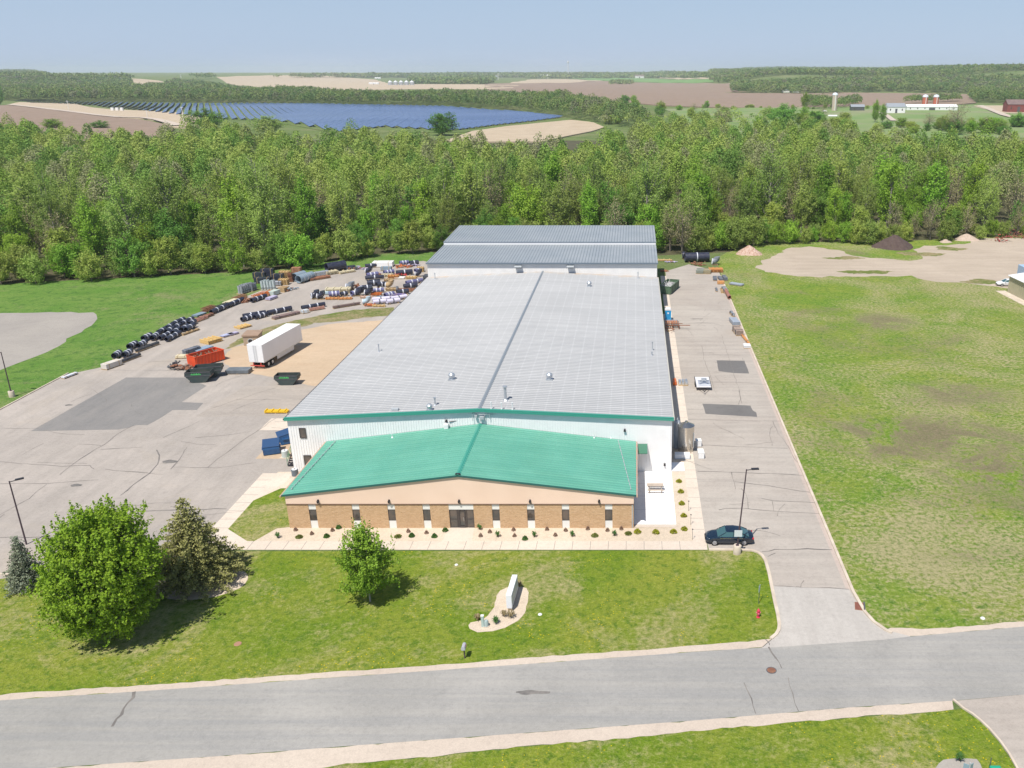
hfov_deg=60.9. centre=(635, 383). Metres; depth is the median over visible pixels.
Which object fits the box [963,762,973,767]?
sign post
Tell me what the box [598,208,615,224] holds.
round tree
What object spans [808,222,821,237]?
bushy tree
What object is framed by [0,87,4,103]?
field tree
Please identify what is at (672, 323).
steel rack
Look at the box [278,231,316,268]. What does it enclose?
bushy tree
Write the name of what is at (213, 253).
bushy tree
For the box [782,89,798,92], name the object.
farm house
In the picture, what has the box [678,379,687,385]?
parts pallet
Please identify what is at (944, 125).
field tree
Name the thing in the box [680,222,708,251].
bushy tree
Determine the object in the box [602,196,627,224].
bare tree
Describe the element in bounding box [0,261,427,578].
parking lot
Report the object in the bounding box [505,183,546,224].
round tree
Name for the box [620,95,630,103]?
field tree
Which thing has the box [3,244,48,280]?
bushy tree
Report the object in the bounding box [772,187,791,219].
round tree
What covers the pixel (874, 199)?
cottonwood
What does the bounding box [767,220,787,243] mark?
bushy tree
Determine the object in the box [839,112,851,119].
field tree
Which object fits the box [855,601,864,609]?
storm drain
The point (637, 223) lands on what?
yellow tree
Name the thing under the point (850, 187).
cottonwood
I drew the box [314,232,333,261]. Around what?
yellow tree
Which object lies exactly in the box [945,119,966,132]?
field tree
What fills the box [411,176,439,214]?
round tree
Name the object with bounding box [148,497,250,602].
spruce tree
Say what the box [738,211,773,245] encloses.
bushy tree
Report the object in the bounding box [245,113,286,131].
field tree
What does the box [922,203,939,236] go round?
bare tree
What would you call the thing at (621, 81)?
field island
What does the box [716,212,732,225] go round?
yellow tree
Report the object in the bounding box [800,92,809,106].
field tree
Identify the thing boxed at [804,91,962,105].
shelter belt
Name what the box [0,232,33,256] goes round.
round tree
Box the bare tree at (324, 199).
[308,179,331,218]
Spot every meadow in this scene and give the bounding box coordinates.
[0,252,432,407]
[15,101,576,133]
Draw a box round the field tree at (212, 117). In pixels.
[180,107,229,127]
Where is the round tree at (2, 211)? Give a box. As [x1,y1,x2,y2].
[0,195,23,239]
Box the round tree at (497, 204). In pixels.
[471,179,504,217]
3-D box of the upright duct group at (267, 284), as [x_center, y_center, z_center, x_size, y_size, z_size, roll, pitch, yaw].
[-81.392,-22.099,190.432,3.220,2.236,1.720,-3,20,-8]
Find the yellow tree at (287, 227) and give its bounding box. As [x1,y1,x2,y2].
[277,222,308,264]
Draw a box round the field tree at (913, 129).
[906,126,919,132]
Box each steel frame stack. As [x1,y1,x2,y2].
[122,353,140,363]
[134,341,159,352]
[195,315,208,321]
[200,305,215,311]
[231,294,246,298]
[251,291,269,296]
[287,272,294,281]
[309,306,324,311]
[370,292,381,295]
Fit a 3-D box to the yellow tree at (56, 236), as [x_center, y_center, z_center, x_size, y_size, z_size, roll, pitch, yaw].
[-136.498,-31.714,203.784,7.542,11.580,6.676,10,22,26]
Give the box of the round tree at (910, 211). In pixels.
[900,202,925,233]
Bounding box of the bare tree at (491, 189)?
[478,162,505,217]
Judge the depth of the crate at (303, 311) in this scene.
171.72 m
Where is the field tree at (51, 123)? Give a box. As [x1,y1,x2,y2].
[40,118,64,127]
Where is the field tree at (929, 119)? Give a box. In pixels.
[922,113,936,124]
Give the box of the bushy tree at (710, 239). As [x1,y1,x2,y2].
[699,230,715,251]
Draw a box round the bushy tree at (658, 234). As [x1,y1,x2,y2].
[645,222,667,249]
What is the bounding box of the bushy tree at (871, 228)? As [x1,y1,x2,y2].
[856,219,882,243]
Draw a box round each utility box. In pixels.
[483,619,489,627]
[989,758,1000,767]
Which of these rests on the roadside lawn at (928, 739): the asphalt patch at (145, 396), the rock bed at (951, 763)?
the rock bed at (951, 763)
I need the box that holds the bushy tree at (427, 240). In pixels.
[422,226,440,250]
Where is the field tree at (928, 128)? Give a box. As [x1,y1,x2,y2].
[923,122,931,130]
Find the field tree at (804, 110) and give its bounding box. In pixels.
[800,106,808,113]
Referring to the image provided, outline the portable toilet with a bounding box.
[665,307,670,319]
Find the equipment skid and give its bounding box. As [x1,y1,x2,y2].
[674,452,690,458]
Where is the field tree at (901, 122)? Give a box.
[895,117,907,127]
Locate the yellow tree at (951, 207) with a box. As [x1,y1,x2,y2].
[942,203,963,232]
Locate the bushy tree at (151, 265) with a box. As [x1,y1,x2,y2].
[138,250,158,276]
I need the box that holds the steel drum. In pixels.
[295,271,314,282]
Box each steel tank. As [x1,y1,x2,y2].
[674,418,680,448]
[678,420,696,452]
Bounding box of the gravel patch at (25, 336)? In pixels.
[0,312,96,369]
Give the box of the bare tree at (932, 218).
[922,198,944,239]
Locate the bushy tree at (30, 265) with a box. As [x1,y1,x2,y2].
[14,250,49,283]
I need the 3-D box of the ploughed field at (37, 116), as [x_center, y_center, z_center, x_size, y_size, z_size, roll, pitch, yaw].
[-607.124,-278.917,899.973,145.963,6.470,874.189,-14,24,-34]
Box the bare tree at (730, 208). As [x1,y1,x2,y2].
[722,190,737,217]
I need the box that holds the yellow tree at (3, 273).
[0,252,11,284]
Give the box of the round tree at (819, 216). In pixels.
[803,187,829,228]
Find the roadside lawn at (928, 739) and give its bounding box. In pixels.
[325,709,1014,767]
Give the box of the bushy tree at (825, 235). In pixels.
[819,219,839,241]
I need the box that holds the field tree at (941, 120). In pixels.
[935,115,950,130]
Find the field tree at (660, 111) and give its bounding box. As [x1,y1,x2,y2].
[653,105,666,115]
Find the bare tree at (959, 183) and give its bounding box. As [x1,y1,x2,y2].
[946,158,970,205]
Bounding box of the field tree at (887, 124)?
[880,120,895,128]
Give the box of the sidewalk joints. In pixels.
[230,453,698,549]
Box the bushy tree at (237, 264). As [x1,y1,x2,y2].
[216,237,248,272]
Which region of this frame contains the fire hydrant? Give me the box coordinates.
[756,608,760,617]
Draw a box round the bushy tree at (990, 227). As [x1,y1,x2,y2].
[981,220,998,236]
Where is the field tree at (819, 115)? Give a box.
[807,110,825,121]
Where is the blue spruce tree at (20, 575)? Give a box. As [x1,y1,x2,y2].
[2,535,45,597]
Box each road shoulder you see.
[0,622,1023,699]
[54,701,952,767]
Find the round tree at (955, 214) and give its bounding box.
[942,207,965,235]
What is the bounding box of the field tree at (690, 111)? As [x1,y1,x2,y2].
[687,107,695,116]
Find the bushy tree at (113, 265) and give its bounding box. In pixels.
[101,245,130,275]
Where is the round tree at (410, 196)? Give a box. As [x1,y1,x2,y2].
[398,175,436,222]
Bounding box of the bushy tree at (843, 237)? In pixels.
[834,221,853,242]
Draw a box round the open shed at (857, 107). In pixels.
[849,104,864,110]
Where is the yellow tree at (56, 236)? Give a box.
[42,227,75,266]
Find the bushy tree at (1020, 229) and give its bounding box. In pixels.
[1013,211,1023,233]
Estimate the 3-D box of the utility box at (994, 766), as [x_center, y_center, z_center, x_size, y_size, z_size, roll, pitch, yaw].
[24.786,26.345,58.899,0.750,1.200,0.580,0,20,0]
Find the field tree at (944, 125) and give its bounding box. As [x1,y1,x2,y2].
[943,120,952,132]
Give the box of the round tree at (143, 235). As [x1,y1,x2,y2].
[124,222,164,263]
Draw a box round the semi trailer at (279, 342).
[246,323,302,366]
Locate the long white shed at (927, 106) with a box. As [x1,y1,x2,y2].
[905,104,957,109]
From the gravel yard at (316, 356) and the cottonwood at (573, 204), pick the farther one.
the cottonwood at (573, 204)
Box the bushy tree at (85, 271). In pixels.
[69,246,104,280]
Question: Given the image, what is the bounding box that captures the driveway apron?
[762,586,909,647]
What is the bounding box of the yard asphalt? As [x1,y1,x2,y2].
[196,385,315,416]
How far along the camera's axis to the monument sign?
77.30 m
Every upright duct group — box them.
[237,282,251,293]
[250,282,258,291]
[260,279,276,289]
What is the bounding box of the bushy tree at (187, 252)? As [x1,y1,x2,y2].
[178,239,213,271]
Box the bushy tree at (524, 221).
[515,216,537,224]
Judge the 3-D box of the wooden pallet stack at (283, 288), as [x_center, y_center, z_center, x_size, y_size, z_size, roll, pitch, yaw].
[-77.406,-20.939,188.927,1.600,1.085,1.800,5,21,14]
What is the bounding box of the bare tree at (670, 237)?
[659,203,679,250]
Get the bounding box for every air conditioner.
[279,449,289,458]
[290,468,298,476]
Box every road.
[0,627,1023,767]
[8,104,179,124]
[879,112,894,119]
[958,695,1023,767]
[977,105,1010,116]
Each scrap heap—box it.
[167,360,181,369]
[175,363,192,369]
[241,297,249,302]
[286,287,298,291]
[691,261,705,265]
[995,234,1012,241]
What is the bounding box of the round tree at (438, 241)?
[430,223,449,250]
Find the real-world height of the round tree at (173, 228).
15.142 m
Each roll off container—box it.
[186,347,224,365]
[659,279,678,293]
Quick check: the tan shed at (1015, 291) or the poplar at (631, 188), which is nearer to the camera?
the tan shed at (1015, 291)
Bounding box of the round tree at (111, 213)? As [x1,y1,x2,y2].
[99,199,133,243]
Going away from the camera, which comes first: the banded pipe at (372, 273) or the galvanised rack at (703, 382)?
the galvanised rack at (703, 382)
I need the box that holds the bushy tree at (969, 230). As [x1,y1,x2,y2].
[962,214,978,233]
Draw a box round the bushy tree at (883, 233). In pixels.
[870,220,888,241]
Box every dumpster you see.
[262,437,280,454]
[275,428,289,444]
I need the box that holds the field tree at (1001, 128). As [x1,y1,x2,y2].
[996,125,1007,134]
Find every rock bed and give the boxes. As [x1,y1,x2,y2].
[154,568,247,599]
[255,471,692,540]
[255,472,294,499]
[468,587,528,631]
[936,758,981,767]
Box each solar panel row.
[169,102,179,112]
[176,102,185,113]
[184,103,190,113]
[191,102,196,115]
[199,102,202,114]
[205,103,210,113]
[211,103,217,116]
[216,103,227,117]
[222,103,236,118]
[227,102,245,118]
[233,103,253,119]
[239,103,260,119]
[244,102,275,119]
[250,102,286,120]
[256,102,299,123]
[262,103,314,126]
[269,103,329,128]
[275,103,343,131]
[282,103,351,128]
[289,103,361,129]
[295,103,369,126]
[302,103,378,127]
[309,103,385,126]
[316,103,396,126]
[323,103,408,127]
[330,103,420,128]
[338,103,432,128]
[344,104,432,125]
[350,104,453,129]
[357,104,463,128]
[363,104,470,128]
[370,104,476,127]
[376,104,481,126]
[383,104,488,125]
[390,104,494,125]
[395,104,499,124]
[402,104,505,124]
[408,105,512,123]
[414,105,516,122]
[421,105,523,121]
[428,105,527,121]
[434,105,534,120]
[441,105,538,119]
[448,106,543,119]
[459,107,548,118]
[471,107,552,118]
[481,108,557,117]
[493,109,562,116]
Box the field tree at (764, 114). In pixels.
[760,106,772,115]
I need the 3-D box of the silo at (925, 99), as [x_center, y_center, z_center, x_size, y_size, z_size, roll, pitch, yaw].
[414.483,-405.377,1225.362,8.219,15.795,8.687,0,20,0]
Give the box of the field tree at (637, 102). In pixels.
[628,99,640,107]
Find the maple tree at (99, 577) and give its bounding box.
[19,493,170,646]
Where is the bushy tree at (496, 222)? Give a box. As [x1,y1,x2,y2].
[488,218,504,224]
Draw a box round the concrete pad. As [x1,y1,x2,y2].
[671,462,684,470]
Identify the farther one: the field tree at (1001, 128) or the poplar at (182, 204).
the field tree at (1001, 128)
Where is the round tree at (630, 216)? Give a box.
[602,199,636,224]
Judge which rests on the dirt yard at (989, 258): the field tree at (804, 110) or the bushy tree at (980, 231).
the bushy tree at (980, 231)
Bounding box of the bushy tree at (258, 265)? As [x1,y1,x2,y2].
[243,247,267,270]
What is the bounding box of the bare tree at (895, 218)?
[886,198,904,234]
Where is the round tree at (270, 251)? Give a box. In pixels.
[260,241,279,267]
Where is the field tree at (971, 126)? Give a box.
[962,119,978,132]
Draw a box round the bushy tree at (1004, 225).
[996,219,1013,236]
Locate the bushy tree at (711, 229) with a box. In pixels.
[705,221,724,243]
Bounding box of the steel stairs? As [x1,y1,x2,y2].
[286,445,293,465]
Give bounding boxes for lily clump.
[492,615,497,622]
[955,752,965,760]
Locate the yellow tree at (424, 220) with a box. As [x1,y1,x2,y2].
[415,212,433,238]
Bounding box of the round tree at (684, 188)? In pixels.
[674,175,726,224]
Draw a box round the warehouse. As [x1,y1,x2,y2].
[283,271,674,471]
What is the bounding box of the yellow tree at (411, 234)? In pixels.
[400,219,424,253]
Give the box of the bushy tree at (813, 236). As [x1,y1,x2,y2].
[808,226,819,241]
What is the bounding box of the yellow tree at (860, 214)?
[849,205,872,235]
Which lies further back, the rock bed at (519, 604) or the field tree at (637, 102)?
the field tree at (637, 102)
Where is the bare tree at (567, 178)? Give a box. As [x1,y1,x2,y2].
[558,161,579,220]
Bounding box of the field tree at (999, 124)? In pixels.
[993,120,1006,131]
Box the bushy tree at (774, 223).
[768,218,780,236]
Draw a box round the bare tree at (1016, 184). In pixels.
[1002,167,1023,225]
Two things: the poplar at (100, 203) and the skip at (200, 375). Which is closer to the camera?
the skip at (200, 375)
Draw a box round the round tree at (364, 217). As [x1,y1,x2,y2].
[353,207,377,239]
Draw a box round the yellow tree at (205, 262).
[190,245,214,273]
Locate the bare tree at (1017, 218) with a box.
[1011,202,1023,233]
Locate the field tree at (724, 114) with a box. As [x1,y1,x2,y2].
[711,105,733,124]
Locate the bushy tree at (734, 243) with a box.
[720,217,747,249]
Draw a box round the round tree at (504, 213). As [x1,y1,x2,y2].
[493,204,514,224]
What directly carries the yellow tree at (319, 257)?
on the meadow at (126, 310)
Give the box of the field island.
[608,79,633,83]
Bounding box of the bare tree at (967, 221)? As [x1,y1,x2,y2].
[960,202,977,233]
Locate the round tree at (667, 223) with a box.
[656,200,680,242]
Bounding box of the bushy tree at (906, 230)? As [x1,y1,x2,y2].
[897,221,913,240]
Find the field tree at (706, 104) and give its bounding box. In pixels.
[704,101,709,107]
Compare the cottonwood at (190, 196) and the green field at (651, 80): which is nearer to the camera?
the cottonwood at (190, 196)
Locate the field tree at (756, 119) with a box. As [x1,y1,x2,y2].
[752,115,763,124]
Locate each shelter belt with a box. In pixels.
[407,71,496,83]
[522,71,613,78]
[615,70,713,77]
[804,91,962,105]
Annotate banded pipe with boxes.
[328,291,339,296]
[340,291,347,296]
[365,263,376,266]
[365,275,383,279]
[366,272,378,275]
[367,280,379,284]
[373,288,383,292]
[376,281,385,287]
[383,269,394,272]
[383,291,394,295]
[396,269,412,275]
[396,288,408,293]
[399,260,408,264]
[403,283,417,287]
[405,278,422,283]
[409,260,418,265]
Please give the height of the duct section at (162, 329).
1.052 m
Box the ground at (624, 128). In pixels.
[0,70,1023,767]
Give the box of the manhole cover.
[766,667,776,673]
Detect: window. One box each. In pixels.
[299,428,306,437]
[309,509,316,519]
[352,509,360,519]
[388,509,395,519]
[423,509,430,519]
[492,509,499,519]
[527,509,534,519]
[562,509,568,519]
[605,509,611,519]
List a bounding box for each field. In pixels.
[0,105,173,142]
[11,102,197,128]
[132,79,162,84]
[217,75,518,89]
[444,120,603,142]
[485,81,975,107]
[511,79,599,82]
[571,78,713,82]
[660,77,709,78]
[717,234,1023,628]
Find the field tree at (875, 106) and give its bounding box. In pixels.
[871,100,880,119]
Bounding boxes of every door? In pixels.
[303,455,310,464]
[458,510,465,527]
[666,311,669,319]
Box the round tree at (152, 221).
[140,203,161,240]
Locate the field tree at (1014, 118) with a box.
[1008,111,1023,126]
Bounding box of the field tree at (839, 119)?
[827,117,846,127]
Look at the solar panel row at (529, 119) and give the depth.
963.12 m
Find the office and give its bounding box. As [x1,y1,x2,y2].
[279,421,637,527]
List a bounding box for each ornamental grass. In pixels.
[474,613,480,620]
[506,609,514,616]
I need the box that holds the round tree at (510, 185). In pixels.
[501,179,529,220]
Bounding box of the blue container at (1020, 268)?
[1017,264,1023,273]
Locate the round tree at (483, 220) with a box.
[472,208,494,224]
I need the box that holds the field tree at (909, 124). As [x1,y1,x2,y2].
[905,121,914,127]
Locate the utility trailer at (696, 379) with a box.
[694,376,710,391]
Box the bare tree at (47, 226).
[38,212,77,252]
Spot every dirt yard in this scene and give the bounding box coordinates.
[755,238,1023,287]
[975,105,1023,112]
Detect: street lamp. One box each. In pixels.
[0,352,14,397]
[8,477,26,544]
[733,468,758,554]
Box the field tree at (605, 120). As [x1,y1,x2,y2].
[602,115,614,122]
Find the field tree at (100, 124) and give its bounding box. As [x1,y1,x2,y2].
[89,120,109,127]
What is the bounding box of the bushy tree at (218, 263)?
[212,253,230,270]
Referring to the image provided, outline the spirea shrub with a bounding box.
[669,529,677,533]
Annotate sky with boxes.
[0,0,1023,72]
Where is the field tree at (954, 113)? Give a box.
[945,101,972,127]
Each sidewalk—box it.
[208,276,707,549]
[443,528,473,540]
[663,314,682,461]
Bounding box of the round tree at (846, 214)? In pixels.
[834,191,855,227]
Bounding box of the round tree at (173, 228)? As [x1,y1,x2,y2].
[144,207,193,261]
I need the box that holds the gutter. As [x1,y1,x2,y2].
[722,284,850,589]
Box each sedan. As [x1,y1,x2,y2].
[704,525,753,545]
[996,278,1008,285]
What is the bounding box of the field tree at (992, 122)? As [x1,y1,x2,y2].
[972,117,999,132]
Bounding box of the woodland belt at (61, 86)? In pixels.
[0,73,650,121]
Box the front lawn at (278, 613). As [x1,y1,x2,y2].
[0,550,777,698]
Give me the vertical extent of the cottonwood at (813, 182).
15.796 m
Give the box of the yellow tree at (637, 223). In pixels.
[632,220,647,224]
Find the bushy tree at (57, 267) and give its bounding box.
[40,241,79,277]
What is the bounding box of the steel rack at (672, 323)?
[665,320,689,328]
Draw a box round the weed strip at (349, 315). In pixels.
[225,307,393,348]
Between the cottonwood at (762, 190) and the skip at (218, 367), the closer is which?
the skip at (218, 367)
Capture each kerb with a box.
[0,373,68,409]
[709,548,780,639]
[720,275,892,633]
[952,699,1017,767]
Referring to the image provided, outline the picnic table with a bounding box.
[647,483,663,493]
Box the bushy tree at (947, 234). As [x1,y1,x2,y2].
[936,218,959,240]
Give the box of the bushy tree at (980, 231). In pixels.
[975,224,988,238]
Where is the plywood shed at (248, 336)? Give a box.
[241,330,262,345]
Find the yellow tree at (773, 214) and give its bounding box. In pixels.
[762,202,784,224]
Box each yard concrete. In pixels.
[256,443,291,458]
[260,418,287,429]
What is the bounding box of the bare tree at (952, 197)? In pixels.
[942,169,960,215]
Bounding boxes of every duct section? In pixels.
[111,349,122,358]
[121,348,133,357]
[126,340,137,348]
[135,339,147,347]
[140,332,152,339]
[149,331,160,340]
[157,326,166,332]
[158,330,173,339]
[164,326,174,332]
[164,330,181,341]
[180,319,188,325]
[183,322,196,331]
[187,318,196,323]
[209,303,228,313]
[228,297,244,306]
[240,313,254,321]
[242,310,265,315]
[250,293,266,301]
[253,311,268,318]
[267,306,291,314]
[292,270,306,280]
[301,302,325,308]
[324,260,346,269]
[372,296,389,300]
[373,298,385,303]
[386,298,399,303]
[390,294,406,298]
[684,252,709,262]
[724,288,730,298]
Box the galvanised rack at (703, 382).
[698,378,710,385]
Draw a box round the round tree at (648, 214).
[635,202,660,235]
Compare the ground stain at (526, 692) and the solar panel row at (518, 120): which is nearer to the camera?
the ground stain at (526, 692)
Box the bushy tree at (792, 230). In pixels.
[782,218,804,243]
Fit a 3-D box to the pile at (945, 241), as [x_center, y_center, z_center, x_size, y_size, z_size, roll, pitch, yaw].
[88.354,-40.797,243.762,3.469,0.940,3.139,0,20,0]
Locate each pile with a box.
[736,245,761,255]
[871,234,912,250]
[939,239,951,242]
[954,234,979,240]
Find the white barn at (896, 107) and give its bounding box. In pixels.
[885,103,905,112]
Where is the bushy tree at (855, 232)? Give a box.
[848,219,867,242]
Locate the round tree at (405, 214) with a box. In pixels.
[397,204,415,228]
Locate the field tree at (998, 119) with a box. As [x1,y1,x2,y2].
[993,117,1005,130]
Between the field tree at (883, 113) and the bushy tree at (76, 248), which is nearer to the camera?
the bushy tree at (76, 248)
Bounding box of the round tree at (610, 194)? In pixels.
[581,180,625,223]
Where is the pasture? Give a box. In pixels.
[664,105,1023,138]
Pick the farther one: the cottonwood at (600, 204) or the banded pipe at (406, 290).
the cottonwood at (600, 204)
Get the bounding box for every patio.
[634,471,675,523]
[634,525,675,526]
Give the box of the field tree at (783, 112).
[765,103,800,122]
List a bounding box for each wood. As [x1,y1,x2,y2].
[0,68,51,76]
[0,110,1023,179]
[52,71,685,78]
[708,62,1023,81]
[729,72,1023,99]
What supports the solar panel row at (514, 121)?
on the solar meadow at (384, 129)
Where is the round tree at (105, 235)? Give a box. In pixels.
[98,217,116,248]
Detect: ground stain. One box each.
[162,460,176,462]
[516,690,549,694]
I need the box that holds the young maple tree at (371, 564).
[331,516,400,601]
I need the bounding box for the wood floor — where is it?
[1,140,1023,283]
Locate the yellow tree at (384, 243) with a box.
[374,229,390,251]
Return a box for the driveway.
[666,264,856,646]
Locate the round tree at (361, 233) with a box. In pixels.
[344,220,372,256]
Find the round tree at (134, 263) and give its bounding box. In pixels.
[106,230,152,276]
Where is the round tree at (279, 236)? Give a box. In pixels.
[268,229,298,267]
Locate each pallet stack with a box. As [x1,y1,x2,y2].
[181,328,199,335]
[199,335,222,344]
[234,323,251,329]
[264,408,289,413]
[278,270,289,277]
[278,278,289,284]
[278,286,288,292]
[325,296,338,299]
[326,269,338,274]
[338,269,355,273]
[338,296,352,299]
[372,304,385,306]
[385,287,395,290]
[388,274,398,278]
[395,264,410,267]
[406,276,416,278]
[709,268,722,271]
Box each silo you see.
[831,93,837,110]
[922,94,927,103]
[933,94,938,103]
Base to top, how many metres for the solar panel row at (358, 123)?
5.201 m
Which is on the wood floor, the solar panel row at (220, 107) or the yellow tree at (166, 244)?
the yellow tree at (166, 244)
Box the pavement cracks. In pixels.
[0,275,848,725]
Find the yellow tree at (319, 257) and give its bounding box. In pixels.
[311,242,326,266]
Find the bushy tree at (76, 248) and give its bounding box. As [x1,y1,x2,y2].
[52,241,100,277]
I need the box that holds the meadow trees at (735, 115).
[598,105,816,124]
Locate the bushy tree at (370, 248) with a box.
[357,236,374,256]
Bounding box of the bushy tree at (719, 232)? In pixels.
[713,219,734,249]
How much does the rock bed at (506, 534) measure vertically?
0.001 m
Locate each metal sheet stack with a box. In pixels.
[192,312,206,316]
[195,345,213,351]
[220,332,231,337]
[225,367,252,374]
[265,295,277,300]
[729,282,743,285]
[729,317,739,325]
[743,343,750,348]
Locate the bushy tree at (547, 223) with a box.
[539,215,555,224]
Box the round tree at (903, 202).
[892,187,909,221]
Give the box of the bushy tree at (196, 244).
[185,239,206,259]
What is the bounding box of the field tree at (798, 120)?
[794,113,807,124]
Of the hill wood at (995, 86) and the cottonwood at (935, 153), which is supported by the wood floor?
the cottonwood at (935, 153)
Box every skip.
[184,368,213,382]
[193,363,223,377]
[274,372,300,384]
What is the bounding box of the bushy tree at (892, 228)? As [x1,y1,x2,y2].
[885,223,904,238]
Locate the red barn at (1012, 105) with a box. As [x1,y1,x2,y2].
[1002,99,1023,111]
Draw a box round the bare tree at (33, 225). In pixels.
[20,201,47,251]
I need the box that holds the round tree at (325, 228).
[315,201,348,250]
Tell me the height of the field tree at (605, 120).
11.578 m
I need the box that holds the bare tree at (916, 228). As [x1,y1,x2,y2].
[910,210,919,238]
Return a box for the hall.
[423,225,657,279]
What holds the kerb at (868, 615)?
on the field at (899, 401)
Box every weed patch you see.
[826,256,861,259]
[836,270,892,273]
[897,252,945,255]
[935,246,966,250]
[960,279,996,283]
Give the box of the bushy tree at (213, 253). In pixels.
[206,248,217,270]
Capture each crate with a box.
[61,372,77,378]
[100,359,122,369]
[175,354,186,358]
[252,271,266,278]
[254,277,271,282]
[260,268,274,276]
[268,289,280,295]
[271,273,284,280]
[291,267,301,272]
[301,309,309,313]
[372,260,394,266]
[380,266,391,270]
[695,438,701,446]
[697,448,703,458]
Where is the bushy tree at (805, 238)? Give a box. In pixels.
[798,227,812,242]
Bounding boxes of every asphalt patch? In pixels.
[32,377,205,430]
[703,404,756,416]
[717,360,748,372]
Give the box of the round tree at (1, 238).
[0,226,6,252]
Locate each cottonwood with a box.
[0,210,6,248]
[1,163,52,253]
[21,163,66,226]
[24,178,74,243]
[50,170,95,241]
[51,190,80,243]
[65,184,105,248]
[97,165,153,251]
[100,200,134,254]
[129,172,162,225]
[136,154,189,240]
[176,177,210,234]
[190,208,217,251]
[196,151,242,223]
[207,193,235,254]
[208,171,226,216]
[222,210,253,266]
[231,148,284,256]
[232,151,275,205]
[240,184,281,264]
[258,179,282,224]
[263,147,296,224]
[275,184,305,235]
[321,162,358,236]
[330,171,363,224]
[330,173,356,221]
[369,166,405,243]
[370,164,397,216]
[413,161,440,227]
[421,154,463,236]
[437,186,460,234]
[448,152,490,224]
[473,158,500,219]
[479,196,499,222]
[489,150,518,208]
[519,167,535,194]
[524,163,551,196]
[529,171,553,224]
[541,174,575,224]
[560,174,585,224]
[571,183,585,224]
[577,149,611,199]
[580,178,607,224]
[611,185,632,224]
[614,163,641,202]
[627,153,669,223]
[634,171,644,214]
[639,150,679,219]
[655,167,677,197]
[658,194,682,243]
[677,175,707,241]
[708,158,729,213]
[719,170,737,212]
[731,175,757,221]
[736,156,759,194]
[736,159,760,210]
[750,140,789,223]
[767,171,785,201]
[780,139,814,222]
[790,175,817,232]
[809,171,819,188]
[820,141,857,208]
[838,167,855,201]
[850,174,866,214]
[854,161,876,199]
[854,175,878,218]
[855,177,880,218]
[915,132,953,213]
[973,170,1001,224]
[978,177,1002,226]
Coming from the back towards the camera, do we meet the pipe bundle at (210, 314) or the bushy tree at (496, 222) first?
the bushy tree at (496, 222)
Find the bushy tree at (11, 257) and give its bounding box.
[3,242,24,275]
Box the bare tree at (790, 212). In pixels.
[781,178,803,220]
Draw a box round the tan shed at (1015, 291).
[996,273,1023,304]
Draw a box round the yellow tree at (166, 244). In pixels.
[150,236,181,274]
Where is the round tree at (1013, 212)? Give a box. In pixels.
[1007,200,1023,224]
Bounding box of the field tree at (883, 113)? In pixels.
[879,103,886,121]
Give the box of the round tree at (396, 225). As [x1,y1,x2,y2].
[388,217,405,243]
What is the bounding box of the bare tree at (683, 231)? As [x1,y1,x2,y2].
[666,200,697,253]
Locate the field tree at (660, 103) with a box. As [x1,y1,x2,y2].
[655,101,667,108]
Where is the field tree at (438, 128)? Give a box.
[425,111,458,134]
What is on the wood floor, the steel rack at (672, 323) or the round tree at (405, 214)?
the round tree at (405, 214)
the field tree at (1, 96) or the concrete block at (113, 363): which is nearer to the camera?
the concrete block at (113, 363)
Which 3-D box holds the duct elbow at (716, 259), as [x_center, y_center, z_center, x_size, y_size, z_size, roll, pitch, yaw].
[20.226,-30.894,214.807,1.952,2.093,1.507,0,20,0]
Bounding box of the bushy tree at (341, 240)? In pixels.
[327,226,362,259]
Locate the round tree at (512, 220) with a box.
[507,216,521,224]
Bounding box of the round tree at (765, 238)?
[756,217,772,243]
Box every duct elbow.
[310,289,318,299]
[316,290,324,299]
[345,281,354,290]
[354,286,363,295]
[362,296,370,304]
[364,287,372,295]
[365,266,372,272]
[385,280,393,287]
[415,269,421,276]
[712,256,719,264]
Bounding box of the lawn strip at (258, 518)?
[228,488,289,540]
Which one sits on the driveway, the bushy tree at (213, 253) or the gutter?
the gutter
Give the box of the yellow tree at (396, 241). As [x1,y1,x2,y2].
[391,230,404,253]
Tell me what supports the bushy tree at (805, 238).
on the field at (899, 401)
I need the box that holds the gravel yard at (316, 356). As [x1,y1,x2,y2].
[224,320,382,385]
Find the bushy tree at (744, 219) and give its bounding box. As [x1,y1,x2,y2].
[728,214,754,244]
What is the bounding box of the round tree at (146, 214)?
[138,202,162,223]
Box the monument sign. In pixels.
[506,575,517,610]
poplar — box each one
[0,202,40,250]
[70,193,107,264]
[96,195,107,215]
[135,182,154,215]
[178,199,195,241]
[182,195,208,244]
[214,173,253,246]
[288,171,321,250]
[365,171,381,230]
[379,167,400,225]
[411,171,434,227]
[442,166,455,219]
[448,161,474,224]
[509,183,525,215]
[540,146,567,217]
[577,179,598,224]
[624,176,640,222]
[657,162,675,207]
[681,154,708,196]
[681,173,692,197]
[683,164,715,241]
[707,192,721,227]
[739,173,758,222]
[755,174,772,216]
[813,153,837,215]
[824,183,843,226]
[869,150,893,221]
[874,151,908,229]
[890,189,901,224]
[901,179,923,218]
[906,162,930,220]
[920,155,952,230]
[958,188,972,230]
[960,153,989,216]
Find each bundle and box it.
[182,345,200,353]
[201,313,213,317]
[271,311,299,319]
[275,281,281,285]
[308,275,330,280]
[314,270,328,275]
[325,286,351,292]
[332,302,360,308]
[696,268,703,273]
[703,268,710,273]
[732,325,743,335]
[741,334,749,342]
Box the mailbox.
[461,642,466,658]
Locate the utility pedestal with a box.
[480,614,483,626]

